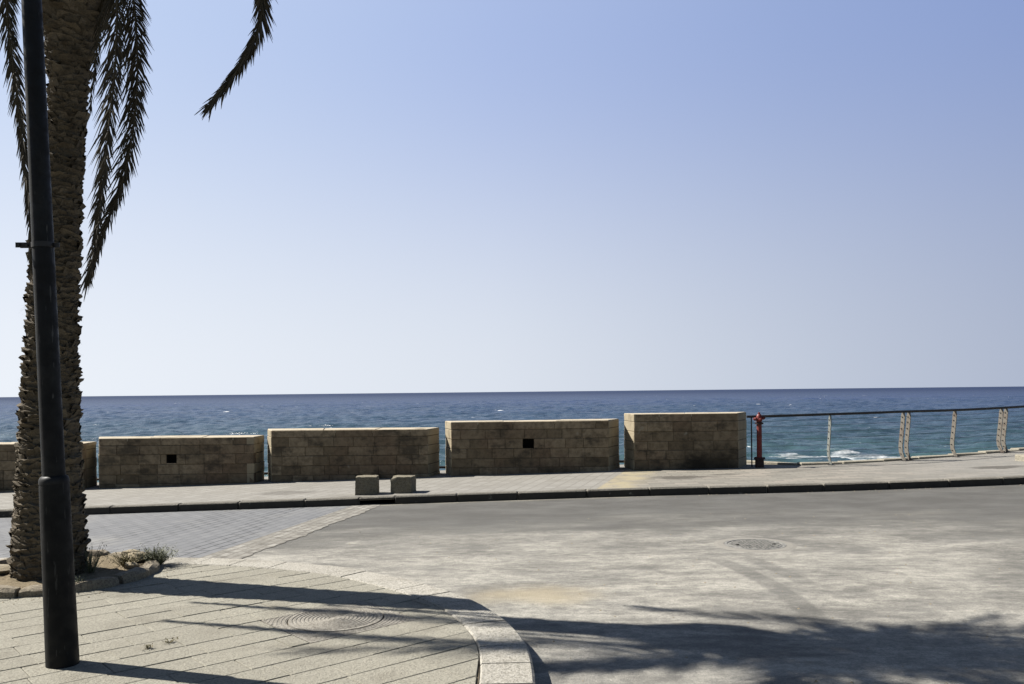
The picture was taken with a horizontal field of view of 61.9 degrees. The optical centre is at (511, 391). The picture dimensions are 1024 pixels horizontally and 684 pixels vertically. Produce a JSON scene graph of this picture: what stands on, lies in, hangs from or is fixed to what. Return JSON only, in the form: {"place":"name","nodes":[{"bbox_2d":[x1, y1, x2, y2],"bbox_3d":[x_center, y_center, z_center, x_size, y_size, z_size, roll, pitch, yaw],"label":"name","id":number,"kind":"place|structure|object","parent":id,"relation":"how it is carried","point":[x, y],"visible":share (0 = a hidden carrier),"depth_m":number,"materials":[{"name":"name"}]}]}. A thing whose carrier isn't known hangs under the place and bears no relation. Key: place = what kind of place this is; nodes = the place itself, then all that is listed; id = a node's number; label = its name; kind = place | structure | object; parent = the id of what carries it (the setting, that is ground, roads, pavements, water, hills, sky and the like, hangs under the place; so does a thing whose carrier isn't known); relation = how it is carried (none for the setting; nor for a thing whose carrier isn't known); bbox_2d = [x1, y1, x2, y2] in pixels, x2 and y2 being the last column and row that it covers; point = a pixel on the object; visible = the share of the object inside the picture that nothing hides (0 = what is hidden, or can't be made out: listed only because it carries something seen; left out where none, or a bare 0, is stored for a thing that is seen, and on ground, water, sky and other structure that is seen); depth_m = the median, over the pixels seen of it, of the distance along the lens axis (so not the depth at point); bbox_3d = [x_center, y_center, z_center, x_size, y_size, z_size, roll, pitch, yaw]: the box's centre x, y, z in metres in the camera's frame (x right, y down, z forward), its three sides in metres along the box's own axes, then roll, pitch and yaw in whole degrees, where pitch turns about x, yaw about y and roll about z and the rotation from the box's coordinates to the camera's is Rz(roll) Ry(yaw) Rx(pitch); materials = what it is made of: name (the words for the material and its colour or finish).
{"place":"outdoors","nodes":[
{"label":"outdoors","id":0,"kind":"place"},
{"bbox_2d":[0,506,349,557],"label":"cobbled road","id":1,"kind":"structure","parent":0,"point":[192,534],"depth_m":11.68,"materials":[{"name":"grey stone"}]},
{"bbox_2d":[200,504,380,558],"bbox_3d":[-2.800,1.803,10.934,0.537,0.085,6.042,-1,0,10],"label":"stone band","id":2,"kind":"object","parent":1,"relation":"on","point":[245,549],"visible":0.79,"depth_m":10.79,"materials":[{"name":"beige stone"}]},
{"bbox_2d":[0,564,478,683],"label":"plaza paving","id":3,"kind":"structure","parent":0,"point":[210,617],"depth_m":5.61,"materials":[{"name":"beige stone"}]},
{"bbox_2d":[15,0,79,668],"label":"lamp post","id":4,"kind":"object","parent":3,"relation":"on","point":[61,641],"visible":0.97,"depth_m":5.06,"materials":[{"name":"black metal"}]},
{"bbox_2d":[0,554,144,588],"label":"soil","id":5,"kind":"structure","parent":3,"relation":"on","point":[106,568],"depth_m":7.45,"materials":[{"name":"brown soil"}]},
{"bbox_2d":[0,564,10,574],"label":"rock","id":6,"kind":"object","parent":5,"relation":"on","point":[4,568],"visible":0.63,"depth_m":7.50,"materials":[{"name":"stone"}]},
{"bbox_2d":[75,573,89,582],"bbox_3d":[-3.590,1.572,7.049,0.200,0.132,0.238,-1,0,34],"label":"weed","id":7,"kind":"object","parent":5,"relation":"on","point":[79,580],"visible":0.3,"depth_m":7.07,"materials":[{"name":"green plant"}]},
{"bbox_2d":[74,541,106,573],"bbox_3d":[-3.680,1.452,7.494,0.403,0.273,0.333,-1,0,0],"label":"weed","id":8,"kind":"object","parent":5,"relation":"on","point":[89,563],"visible":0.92,"depth_m":7.49,"materials":[{"name":"green plant"}]},
{"bbox_2d":[104,549,149,566],"bbox_3d":[-3.536,1.527,7.831,0.452,0.121,0.447,-1,0,27],"label":"weed","id":9,"kind":"object","parent":5,"relation":"on","point":[122,560],"visible":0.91,"depth_m":7.82,"materials":[{"name":"green plant"}]},
{"bbox_2d":[120,549,138,555],"bbox_3d":[-3.643,1.565,8.183,0.221,0.101,0.135,-1,0,0],"label":"rock","id":10,"kind":"object","parent":5,"relation":"on","point":[129,550],"visible":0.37,"depth_m":8.14,"materials":[{"name":"stone"}]},
{"bbox_2d":[124,562,138,568],"bbox_3d":[-3.429,1.570,7.722,0.126,0.063,0.103,-1,0,0],"label":"rock","id":11,"kind":"object","parent":5,"relation":"on","point":[130,565],"visible":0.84,"depth_m":7.69,"materials":[{"name":"stone"}]},
{"bbox_2d":[124,551,148,562],"bbox_3d":[-3.498,1.553,7.975,0.256,0.108,0.151,-1,0,0],"label":"rock","id":12,"kind":"object","parent":5,"relation":"on","point":[134,555],"visible":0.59,"depth_m":7.93,"materials":[{"name":"stone"}]},
{"bbox_2d":[0,0,276,581],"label":"palm tree","id":13,"kind":"object","parent":5,"relation":"on","point":[73,30],"visible":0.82,"depth_m":7.31,"materials":[{"name":"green plant"}]},
{"bbox_2d":[0,549,159,598],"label":"planter border","id":14,"kind":"object","parent":3,"relation":"on","point":[148,568],"visible":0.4,"depth_m":7.13,"materials":[{"name":"stone"}]},
{"bbox_2d":[132,542,178,564],"bbox_3d":[-3.355,1.537,8.017,0.536,0.196,0.480,-1,0,0],"label":"weed","id":15,"kind":"object","parent":3,"relation":"on","point":[161,556],"visible":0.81,"depth_m":8.00,"materials":[{"name":"green plant"}]},
{"bbox_2d":[261,600,416,643],"bbox_3d":[-1.253,1.621,6.080,0.828,0.024,0.828,-1,0,-41],"label":"manhole cover","id":16,"kind":"object","parent":3,"relation":"on","point":[322,623],"visible":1,"depth_m":6.01,"materials":[{"name":"metal"}]},
{"bbox_2d":[287,615,478,683],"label":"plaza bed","id":17,"kind":"object","parent":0,"point":[477,679],"visible":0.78,"depth_m":4.88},
{"bbox_2d":[0,386,1023,481],"bbox_3d":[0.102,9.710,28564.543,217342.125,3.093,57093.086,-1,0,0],"label":"sea","id":18,"kind":"structure","parent":0,"point":[162,415],"depth_m":382.45,"materials":[{"name":"blue liquid"}]},
{"bbox_2d":[0,451,1023,508],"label":"promenade","id":19,"kind":"structure","parent":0,"point":[981,465],"depth_m":15.53,"materials":[{"name":"beige concrete"}]},
{"bbox_2d":[0,441,96,491],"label":"parapet wall","id":20,"kind":"structure","parent":19,"relation":"on","point":[8,454],"depth_m":17.00,"materials":[{"name":"stone"}]},
{"bbox_2d":[98,435,264,487],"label":"parapet wall","id":21,"kind":"structure","parent":19,"relation":"on","point":[143,461],"depth_m":17.00,"materials":[{"name":"stone"}]},
{"bbox_2d":[267,427,439,481],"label":"parapet wall","id":22,"kind":"structure","parent":19,"relation":"on","point":[307,454],"depth_m":17.00,"materials":[{"name":"stone"}]},
{"bbox_2d":[355,475,379,494],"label":"stone block","id":23,"kind":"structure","parent":19,"relation":"on","point":[366,484],"depth_m":14.25,"materials":[{"name":"beige stone"}]},
{"bbox_2d":[390,475,415,493],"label":"stone block","id":24,"kind":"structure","parent":19,"relation":"on","point":[401,484],"depth_m":14.30,"materials":[{"name":"beige stone"}]},
{"bbox_2d":[445,419,619,475],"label":"parapet wall","id":25,"kind":"structure","parent":19,"relation":"on","point":[493,447],"depth_m":17.00,"materials":[{"name":"stone"}]},
{"bbox_2d":[624,412,746,469],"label":"parapet wall","id":26,"kind":"structure","parent":19,"relation":"on","point":[690,440],"depth_m":17.00,"materials":[{"name":"stone"}]},
{"bbox_2d":[753,412,765,467],"bbox_3d":[4.937,0.970,17.046,0.228,1.118,0.226,-1,0,38],"label":"fire hydrant","id":27,"kind":"object","parent":19,"relation":"on","point":[759,459],"visible":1,"depth_m":17.00,"materials":[{"name":"red metal"}]},
{"bbox_2d":[746,405,1023,466],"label":"railing","id":28,"kind":"object","parent":19,"relation":"on","point":[1002,429],"visible":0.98,"depth_m":17.76,"materials":[{"name":"grey metal"}]},
{"bbox_2d":[747,447,1023,464],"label":"promenade edge","id":29,"kind":"object","parent":19,"relation":"on","point":[892,459],"visible":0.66,"depth_m":17.78,"materials":[{"name":"concrete"}]},
{"bbox_2d":[0,0,1023,396],"label":"sky","id":30,"kind":"structure","parent":0,"point":[394,196],"materials":[{"name":"blue"}]},
{"bbox_2d":[2,484,1023,683],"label":"road","id":31,"kind":"structure","parent":0,"point":[953,573],"depth_m":7.86,"materials":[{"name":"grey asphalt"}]},
{"bbox_2d":[0,557,534,683],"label":"plaza kerb","id":32,"kind":"structure","parent":31,"relation":"on","point":[504,654],"depth_m":6.12,"materials":[{"name":"stone"}]},
{"bbox_2d":[0,475,1023,517],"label":"kerb","id":33,"kind":"structure","parent":31,"relation":"on","point":[565,494],"depth_m":13.86,"materials":[{"name":"grey concrete"}]},
{"bbox_2d":[360,498,394,504],"bbox_3d":[-2.190,1.939,14.215,0.560,0.352,0.570,-1,0,0],"label":"storm drain","id":34,"kind":"object","parent":33,"relation":"in","point":[370,502],"visible":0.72,"depth_m":14.50,"materials":[{"name":"black metal"}]},
{"bbox_2d":[714,538,796,551],"bbox_3d":[2.678,1.691,9.420,0.880,0.036,0.880,-1,0,0],"label":"manhole cover","id":35,"kind":"object","parent":31,"relation":"on","point":[755,545],"visible":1,"depth_m":9.37,"materials":[{"name":"metal"}]},
{"bbox_2d":[1015,454,1023,460],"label":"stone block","id":36,"kind":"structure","parent":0,"point":[1019,457],"depth_m":16.96,"materials":[{"name":"beige stone"}]}
]}

